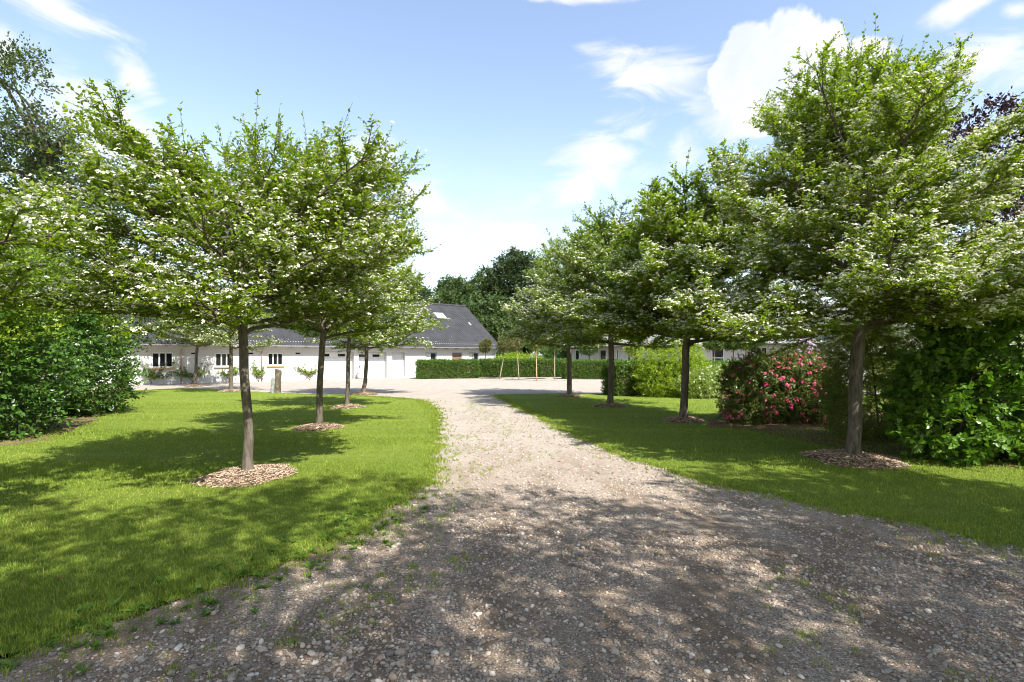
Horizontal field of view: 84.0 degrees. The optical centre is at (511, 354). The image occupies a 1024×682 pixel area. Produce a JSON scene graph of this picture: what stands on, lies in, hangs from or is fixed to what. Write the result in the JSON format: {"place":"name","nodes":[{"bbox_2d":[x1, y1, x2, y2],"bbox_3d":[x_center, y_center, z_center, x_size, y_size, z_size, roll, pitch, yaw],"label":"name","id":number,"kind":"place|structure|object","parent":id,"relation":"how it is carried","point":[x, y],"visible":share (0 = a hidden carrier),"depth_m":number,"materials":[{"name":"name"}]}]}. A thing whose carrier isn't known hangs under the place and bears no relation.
{"place":"outdoors","nodes":[
{"label":"outdoors","id":0,"kind":"place"},
{"bbox_2d":[0,388,474,681],"bbox_3d":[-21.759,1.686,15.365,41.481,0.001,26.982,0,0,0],"label":"lawn","id":1,"kind":"structure","parent":0,"point":[279,456],"depth_m":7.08,"materials":[{"name":"green plant"}]},
{"bbox_2d":[0,177,115,312],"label":"flowering tree","id":2,"kind":"object","parent":1,"relation":"on","point":[17,227],"visible":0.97,"depth_m":5.64,"materials":[{"name":"green plant"}]},
{"bbox_2d":[0,393,118,445],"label":"soil bed","id":3,"kind":"object","parent":1,"relation":"on","point":[86,417],"visible":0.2,"depth_m":13.56,"materials":[{"name":"brown soil"}]},
{"bbox_2d":[0,245,73,401],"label":"beech shrub","id":4,"kind":"object","parent":3,"relation":"on","point":[31,258],"visible":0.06,"depth_m":14.17,"materials":[{"name":"green plant"}]},
{"bbox_2d":[0,246,104,440],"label":"beech shrub","id":5,"kind":"object","parent":3,"relation":"on","point":[11,414],"visible":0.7,"depth_m":11.87,"materials":[{"name":"green plant"}]},
{"bbox_2d":[2,318,112,398],"bbox_3d":[-17.567,-0.732,19.508,6.275,5.613,5.811,0,0,0],"label":"beech shrub","id":6,"kind":"object","parent":3,"relation":"on","point":[78,354],"visible":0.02,"depth_m":20.37,"materials":[{"name":"green plant"}]},
{"bbox_2d":[0,31,144,377],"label":"birch tree","id":7,"kind":"object","parent":3,"relation":"on","point":[27,135],"visible":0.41,"depth_m":16.50,"materials":[{"name":"green plant"}]},
{"bbox_2d":[0,245,151,417],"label":"beech shrub","id":8,"kind":"object","parent":3,"relation":"on","point":[111,352],"visible":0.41,"depth_m":16.07,"materials":[{"name":"green plant"}]},
{"bbox_2d":[1,179,171,379],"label":"tree","id":9,"kind":"object","parent":3,"relation":"on","point":[135,338],"visible":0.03,"depth_m":22.80,"materials":[{"name":"green plant"}]},
{"bbox_2d":[0,77,441,469],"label":"flowering tree","id":10,"kind":"object","parent":1,"relation":"on","point":[297,219],"visible":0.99,"depth_m":7.26,"materials":[{"name":"green plant"}]},
{"bbox_2d":[164,276,286,389],"bbox_3d":[-13.146,-1.079,26.069,4.545,5.663,4.814,0,0,38],"label":"flowering tree","id":11,"kind":"object","parent":1,"relation":"on","point":[217,334],"visible":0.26,"depth_m":26.05,"materials":[{"name":"green plant"}]},
{"bbox_2d":[217,389,240,391],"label":"mulch ring","id":12,"kind":"object","parent":1,"relation":"on","point":[229,390],"visible":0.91,"depth_m":25.88,"materials":[{"name":"brown wood"}]},
{"bbox_2d":[188,463,298,487],"bbox_3d":[-3.661,1.625,7.939,1.270,0.133,1.562,0,0,0],"label":"mulch ring","id":13,"kind":"object","parent":1,"relation":"on","point":[238,476],"visible":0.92,"depth_m":7.63,"materials":[{"name":"brown wood"}]},
{"bbox_2d":[270,369,281,392],"bbox_3d":[-10.506,1.185,25.313,0.430,1.130,0.310,0,0,0],"label":"stone post","id":14,"kind":"object","parent":1,"relation":"on","point":[275,384],"visible":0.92,"depth_m":25.19,"materials":[{"name":"beige stone"}]},
{"bbox_2d":[291,422,344,430],"bbox_3d":[-4.492,1.629,13.157,1.024,0.131,1.259,0,0,33],"label":"mulch ring","id":15,"kind":"object","parent":1,"relation":"on","point":[316,427],"visible":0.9,"depth_m":12.91,"materials":[{"name":"brown wood"}]},
{"bbox_2d":[328,404,364,408],"bbox_3d":[-5.265,1.624,18.271,1.209,0.137,1.072,0,0,0],"label":"mulch ring","id":16,"kind":"object","parent":1,"relation":"on","point":[348,406],"visible":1,"depth_m":17.99,"materials":[{"name":"brown wood"}]},
{"bbox_2d":[254,189,450,424],"bbox_3d":[-4.257,-1.093,12.971,4.833,5.699,4.891,0,0,35],"label":"flowering tree","id":17,"kind":"object","parent":1,"relation":"on","point":[323,327],"visible":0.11,"depth_m":13.07,"materials":[{"name":"green plant"}]},
{"bbox_2d":[287,258,424,404],"bbox_3d":[-5.372,-1.197,18.245,4.812,5.898,4.420,0,0,29],"label":"flowering tree","id":18,"kind":"object","parent":1,"relation":"on","point":[378,336],"visible":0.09,"depth_m":18.17,"materials":[{"name":"green plant"}]},
{"bbox_2d":[350,392,377,394],"bbox_3d":[-6.366,1.632,24.457,1.238,0.152,1.064,0,0,0],"label":"mulch ring","id":19,"kind":"object","parent":1,"relation":"on","point":[363,393],"visible":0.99,"depth_m":24.19,"materials":[{"name":"brown wood"}]},
{"bbox_2d":[307,264,438,391],"bbox_3d":[-6.316,-1.596,24.406,5.874,6.714,4.997,0,0,29],"label":"flowering tree","id":20,"kind":"object","parent":1,"relation":"on","point":[380,346],"visible":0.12,"depth_m":24.41,"materials":[{"name":"green plant"}]},
{"bbox_2d":[357,370,361,378],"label":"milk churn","id":21,"kind":"object","parent":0,"point":[359,374],"visible":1,"depth_m":40.30,"materials":[{"name":"metal"}]},
{"bbox_2d":[323,377,413,380],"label":"apron pavement","id":22,"kind":"structure","parent":0,"point":[369,379],"depth_m":39.26,"materials":[{"name":"concrete"}]},
{"bbox_2d":[0,377,1023,681],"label":"gravel drive","id":23,"kind":"structure","parent":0,"point":[482,389],"depth_m":4.08,"materials":[{"name":"grey gravel"}]},
{"bbox_2d":[142,312,237,384],"bbox_3d":[-17.163,-0.887,31.183,6.134,5.293,5.075,0,0,0],"label":"flowering tree","id":24,"kind":"object","parent":23,"relation":"on","point":[198,340],"visible":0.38,"depth_m":30.58,"materials":[{"name":"green plant"}]},
{"bbox_2d":[186,384,204,386],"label":"mulch ring","id":25,"kind":"object","parent":23,"relation":"on","point":[192,385],"visible":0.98,"depth_m":30.65,"materials":[{"name":"brown wood"}]},
{"bbox_2d":[0,295,497,384],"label":"barn","id":26,"kind":"structure","parent":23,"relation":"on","point":[464,333],"depth_m":38.44,"materials":[{"name":"white paint"}]},
{"bbox_2d":[134,362,170,384],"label":"climbing plant","id":27,"kind":"object","parent":26,"relation":"attached to","point":[154,375],"visible":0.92,"depth_m":32.48,"materials":[{"name":"green plant"}]},
{"bbox_2d":[151,352,174,368],"bbox_3d":[-20.210,0.325,32.894,1.209,0.961,0.180,0,0,-41],"label":"window","id":28,"kind":"structure","parent":26,"relation":"in","point":[159,359],"depth_m":32.92,"materials":[{"name":"white paint"}]},
{"bbox_2d":[170,362,209,383],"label":"climbing plant","id":29,"kind":"object","parent":26,"relation":"attached to","point":[188,375],"visible":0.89,"depth_m":33.61,"materials":[{"name":"green plant"}]},
{"bbox_2d":[214,353,228,367],"bbox_3d":[-17.723,0.332,35.028,1.143,0.934,0.180,0,0,-41],"label":"window","id":30,"kind":"structure","parent":26,"relation":"in","point":[221,359],"depth_m":34.96,"materials":[{"name":"white paint"}]},
{"bbox_2d":[218,366,238,382],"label":"climbing plant","id":31,"kind":"object","parent":26,"relation":"attached to","point":[234,371],"visible":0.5,"depth_m":35.11,"materials":[{"name":"green plant"}]},
{"bbox_2d":[250,360,264,381],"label":"climbing plant","id":32,"kind":"object","parent":26,"relation":"attached to","point":[257,372],"visible":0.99,"depth_m":36.13,"materials":[{"name":"green plant"}]},
{"bbox_2d":[267,353,284,366],"bbox_3d":[-15.393,0.310,37.026,1.112,0.906,0.180,0,0,-41],"label":"window","id":33,"kind":"structure","parent":26,"relation":"in","point":[274,359],"depth_m":37.05,"materials":[{"name":"white paint"}]},
{"bbox_2d":[295,364,316,379],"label":"climbing plant","id":34,"kind":"object","parent":26,"relation":"attached to","point":[311,372],"visible":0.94,"depth_m":38.21,"materials":[{"name":"green plant"}]},
{"bbox_2d":[323,352,351,378],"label":"garage door","id":35,"kind":"structure","parent":26,"relation":"in","point":[334,362],"depth_m":40.02,"materials":[{"name":"white paint"}]},
{"bbox_2d":[359,352,384,377],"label":"garage door","id":36,"kind":"structure","parent":26,"relation":"in","point":[376,363],"depth_m":41.92,"materials":[{"name":"white paint"}]},
{"bbox_2d":[392,353,402,376],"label":"door","id":37,"kind":"structure","parent":26,"relation":"in","point":[397,358],"depth_m":43.09,"materials":[{"name":"white paint"}]},
{"bbox_2d":[426,352,436,359],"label":"window","id":38,"kind":"structure","parent":26,"relation":"in","point":[430,355],"depth_m":44.87,"materials":[{"name":"grey paint"}]},
{"bbox_2d":[452,352,461,359],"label":"window","id":39,"kind":"structure","parent":26,"relation":"in","point":[455,355],"depth_m":46.41,"materials":[{"name":"grey paint"}]},
{"bbox_2d":[469,352,478,359],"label":"window","id":40,"kind":"structure","parent":26,"relation":"in","point":[475,355],"depth_m":47.62,"materials":[{"name":"grey paint"}]},
{"bbox_2d":[414,358,480,378],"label":"clipped hedge","id":41,"kind":"object","parent":23,"relation":"on","point":[443,368],"visible":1,"depth_m":40.63,"materials":[{"name":"green plant"}]},
{"bbox_2d":[478,338,491,358],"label":"young tree","id":42,"kind":"object","parent":23,"relation":"on","point":[484,345],"visible":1,"depth_m":43.32,"materials":[{"name":"green plant"}]},
{"bbox_2d":[495,333,516,378],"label":"young tree","id":43,"kind":"object","parent":23,"relation":"on","point":[501,346],"visible":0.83,"depth_m":39.63,"materials":[{"name":"green plant"}]},
{"bbox_2d":[496,337,525,358],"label":"garden shrub","id":44,"kind":"object","parent":23,"relation":"on","point":[498,352],"visible":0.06,"depth_m":52.04,"materials":[{"name":"green plant"}]},
{"bbox_2d":[0,402,1023,681],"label":"weeds","id":45,"kind":"object","parent":23,"relation":"on","point":[212,600],"visible":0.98,"depth_m":4.10,"materials":[{"name":"green plant"}]},
{"bbox_2d":[507,327,525,378],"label":"young tree","id":46,"kind":"object","parent":23,"relation":"on","point":[518,340],"visible":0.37,"depth_m":40.12,"materials":[{"name":"green plant"}]},
{"bbox_2d":[492,351,543,358],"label":"garden shrub","id":47,"kind":"object","parent":23,"relation":"on","point":[508,355],"visible":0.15,"depth_m":47.34,"materials":[{"name":"green plant"}]},
{"bbox_2d":[478,357,566,376],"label":"clipped hedge","id":48,"kind":"object","parent":23,"relation":"on","point":[490,367],"visible":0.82,"depth_m":43.24,"materials":[{"name":"green plant"}]},
{"bbox_2d":[524,333,546,380],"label":"young tree","id":49,"kind":"object","parent":23,"relation":"on","point":[536,348],"visible":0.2,"depth_m":37.27,"materials":[{"name":"green plant"}]},
{"bbox_2d":[532,348,566,358],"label":"garden shrub","id":50,"kind":"object","parent":23,"relation":"on","point":[548,353],"visible":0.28,"depth_m":48.08,"materials":[{"name":"green plant"}]},
{"bbox_2d":[498,378,603,380],"bbox_3d":[2.813,1.677,39.163,8.761,0.045,3.981,0,0,0],"label":"kerb edging","id":51,"kind":"object","parent":23,"relation":"on","point":[542,380],"visible":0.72,"depth_m":38.84,"materials":[{"name":"concrete"}]},
{"bbox_2d":[545,344,562,379],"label":"young tree","id":52,"kind":"object","parent":23,"relation":"on","point":[554,349],"visible":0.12,"depth_m":39.37,"materials":[{"name":"green plant"}]},
{"bbox_2d":[578,344,598,358],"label":"young tree","id":53,"kind":"object","parent":23,"relation":"on","point":[589,352],"visible":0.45,"depth_m":43.71,"materials":[{"name":"green plant"}]},
{"bbox_2d":[560,358,621,378],"bbox_3d":[5.797,1.004,40.392,4.695,1.634,1.532,0,0,0],"label":"clipped hedge","id":54,"kind":"object","parent":23,"relation":"on","point":[585,369],"visible":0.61,"depth_m":39.94,"materials":[{"name":"green plant"}]},
{"bbox_2d":[623,342,643,358],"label":"young tree","id":55,"kind":"object","parent":23,"relation":"on","point":[629,351],"visible":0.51,"depth_m":32.81,"materials":[{"name":"green plant"}]},
{"bbox_2d":[702,340,728,360],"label":"young tree","id":56,"kind":"object","parent":23,"relation":"on","point":[711,345],"visible":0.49,"depth_m":28.82,"materials":[{"name":"green plant"}]},
{"bbox_2d":[555,303,895,381],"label":"white house","id":57,"kind":"structure","parent":23,"relation":"on","point":[721,355],"depth_m":37.04,"materials":[{"name":"paint"}]},
{"bbox_2d":[575,350,578,359],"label":"window","id":58,"kind":"structure","parent":57,"relation":"in","point":[576,352],"depth_m":47.61,"materials":[{"name":"black glass"}]},
{"bbox_2d":[599,349,605,359],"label":"window","id":59,"kind":"structure","parent":57,"relation":"in","point":[602,352],"depth_m":45.01,"materials":[{"name":"white paint"}]},
{"bbox_2d":[711,348,723,360],"bbox_3d":[13.116,0.400,36.226,0.070,1.796,0.980,0,0,-34],"label":"window","id":60,"kind":"structure","parent":57,"relation":"in","point":[719,355],"depth_m":36.21,"materials":[{"name":"white paint"}]},
{"bbox_2d":[721,342,742,358],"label":"young tree","id":61,"kind":"object","parent":23,"relation":"on","point":[732,346],"visible":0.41,"depth_m":28.88,"materials":[{"name":"green plant"}]},
{"bbox_2d":[733,337,771,353],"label":"young tree","id":62,"kind":"object","parent":23,"relation":"on","point":[752,345],"visible":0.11,"depth_m":26.82,"materials":[{"name":"green plant"}]},
{"bbox_2d":[0,0,1023,353],"label":"sky","id":63,"kind":"structure","parent":0,"point":[524,113],"materials":[{"name":"blue"}]},
{"bbox_2d":[15,418,1018,676],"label":"fallen leaves","id":64,"kind":"object","parent":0,"point":[559,530],"visible":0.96,"depth_m":5.01,"materials":[{"name":"brown plant"}]},
{"bbox_2d":[11,411,1023,681],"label":"gravel","id":65,"kind":"structure","parent":0,"point":[671,675],"depth_m":3.92,"materials":[{"name":"grey gravel"}]},
{"bbox_2d":[486,393,1023,559],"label":"lawn","id":66,"kind":"structure","parent":0,"point":[659,422],"depth_m":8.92,"materials":[{"name":"green plant"}]},
{"bbox_2d":[498,248,629,394],"bbox_3d":[2.263,-1.369,23.215,5.742,6.246,6.311,0,0,0],"label":"flowering tree","id":67,"kind":"object","parent":66,"relation":"on","point":[538,323],"visible":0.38,"depth_m":22.55,"materials":[{"name":"green plant"}]},
{"bbox_2d":[555,394,583,396],"bbox_3d":[2.346,1.627,23.167,1.208,0.161,1.032,0,0,0],"label":"mulch ring","id":68,"kind":"object","parent":66,"relation":"on","point":[568,395],"visible":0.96,"depth_m":22.96,"materials":[{"name":"brown wood"}]},
{"bbox_2d":[592,402,630,407],"bbox_3d":[3.260,1.630,18.720,1.337,0.134,1.146,0,0,0],"label":"mulch ring","id":69,"kind":"object","parent":66,"relation":"on","point":[610,405],"visible":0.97,"depth_m":18.42,"materials":[{"name":"brown wood"}]},
{"bbox_2d":[519,194,704,403],"bbox_3d":[3.270,-1.779,18.426,5.532,7.070,5.704,0,0,30],"label":"flowering tree","id":70,"kind":"object","parent":66,"relation":"on","point":[572,262],"visible":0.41,"depth_m":18.10,"materials":[{"name":"green plant"}]},
{"bbox_2d":[627,339,713,397],"bbox_3d":[6.490,0.460,23.143,3.607,3.072,2.800,0,0,0],"label":"lime shrub","id":71,"kind":"object","parent":66,"relation":"on","point":[697,359],"visible":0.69,"depth_m":22.74,"materials":[{"name":"green plant"}]},
{"bbox_2d":[600,357,761,395],"bbox_3d":[7.722,0.938,24.739,7.868,1.730,2.017,0,0,-13],"label":"clipped hedge","id":72,"kind":"object","parent":66,"relation":"on","point":[624,383],"visible":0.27,"depth_m":23.50,"materials":[{"name":"green plant"}]},
{"bbox_2d":[570,138,796,417],"bbox_3d":[4.619,-1.632,14.574,5.374,6.776,5.768,0,0,-29],"label":"flowering tree","id":73,"kind":"object","parent":66,"relation":"on","point":[663,237],"visible":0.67,"depth_m":13.72,"materials":[{"name":"green plant"}]},
{"bbox_2d":[662,416,706,422],"bbox_3d":[4.433,1.630,14.650,1.212,0.128,1.214,0,0,0],"label":"mulch ring","id":74,"kind":"object","parent":66,"relation":"on","point":[678,419],"visible":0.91,"depth_m":14.33,"materials":[{"name":"brown wood"}]},
{"bbox_2d":[672,363,736,398],"bbox_3d":[7.546,1.081,22.290,2.604,1.605,1.731,0,0,0],"label":"white flowering shrub","id":75,"kind":"object","parent":66,"relation":"on","point":[708,389],"visible":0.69,"depth_m":22.04,"materials":[{"name":"green plant"}]},
{"bbox_2d":[653,12,1023,455],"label":"flowering tree","id":76,"kind":"object","parent":66,"relation":"on","point":[853,143],"visible":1,"depth_m":8.47,"materials":[{"name":"green plant"}]},
{"bbox_2d":[799,448,910,469],"bbox_3d":[5.527,1.627,9.204,1.508,0.126,1.822,0,0,0],"label":"mulch ring","id":77,"kind":"object","parent":66,"relation":"on","point":[842,458],"visible":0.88,"depth_m":8.86,"materials":[{"name":"brown wood"}]},
{"bbox_2d":[706,408,1022,467],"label":"soil bed","id":78,"kind":"object","parent":66,"relation":"on","point":[800,426],"visible":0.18,"depth_m":12.03,"materials":[{"name":"brown soil"}]},
{"bbox_2d":[715,345,846,424],"bbox_3d":[6.750,0.801,14.481,3.414,2.170,2.411,0,0,0],"label":"rhododendron","id":79,"kind":"object","parent":78,"relation":"on","point":[762,406],"visible":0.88,"depth_m":13.95,"materials":[{"name":"green plant"}]},
{"bbox_2d":[759,336,837,400],"bbox_3d":[8.699,0.535,17.306,2.630,2.415,2.062,0,0,0],"label":"lilac rhododendron","id":80,"kind":"object","parent":78,"relation":"on","point":[804,345],"visible":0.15,"depth_m":16.97,"materials":[{"name":"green plant"}]},
{"bbox_2d":[799,315,986,442],"bbox_3d":[7.823,0.182,11.550,3.723,3.432,2.752,0,0,0],"label":"conifer shrub","id":81,"kind":"object","parent":78,"relation":"on","point":[837,400],"visible":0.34,"depth_m":11.29,"materials":[{"name":"green plant"}]},
{"bbox_2d":[863,222,1023,428],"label":"conifer shrub","id":82,"kind":"object","parent":78,"relation":"on","point":[1022,336],"visible":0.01,"depth_m":13.10,"materials":[{"name":"green plant"}]},
{"bbox_2d":[873,240,1023,468],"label":"broad leaved shrub","id":83,"kind":"object","parent":78,"relation":"on","point":[984,432],"visible":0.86,"depth_m":8.80,"materials":[{"name":"green plant"}]},
{"bbox_2d":[893,86,1023,248],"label":"copper beech","id":84,"kind":"object","parent":66,"relation":"on","point":[1005,106],"visible":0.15,"depth_m":23.48,"materials":[{"name":"purple plant"}]},
{"bbox_2d":[846,357,999,390],"bbox_3d":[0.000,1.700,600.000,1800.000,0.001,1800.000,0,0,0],"label":"ground","id":85,"kind":"structure","parent":0,"point":[889,379],"depth_m":47.28,"materials":[{"name":"green plant"}]},
{"bbox_2d":[404,283,435,302],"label":"broadleaf tree","id":86,"kind":"object","parent":85,"relation":"on","point":[425,294],"visible":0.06,"depth_m":68.44,"materials":[{"name":"green plant"}]},
{"bbox_2d":[430,273,499,326],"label":"broadleaf tree","id":87,"kind":"object","parent":85,"relation":"on","point":[454,290],"visible":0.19,"depth_m":64.33,"materials":[{"name":"green plant"}]},
{"bbox_2d":[465,264,512,300],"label":"broadleaf tree","id":88,"kind":"object","parent":85,"relation":"on","point":[479,278],"visible":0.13,"depth_m":68.77,"materials":[{"name":"green plant"}]},
{"bbox_2d":[456,291,526,357],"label":"broadleaf tree","id":89,"kind":"object","parent":85,"relation":"on","point":[490,316],"visible":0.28,"depth_m":58.23,"materials":[{"name":"green plant"}]},
{"bbox_2d":[478,246,544,357],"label":"broadleaf tree","id":90,"kind":"object","parent":85,"relation":"on","point":[510,267],"visible":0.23,"depth_m":67.69,"materials":[{"name":"green plant"}]},
{"bbox_2d":[519,262,553,356],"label":"broadleaf tree","id":91,"kind":"object","parent":85,"relation":"on","point":[528,286],"visible":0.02,"depth_m":64.64,"materials":[{"name":"green plant"}]},
{"bbox_2d":[552,218,623,352],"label":"broadleaf tree","id":92,"kind":"object","parent":85,"relation":"on","point":[579,233],"depth_m":58.83,"materials":[{"name":"green plant"}]}
]}

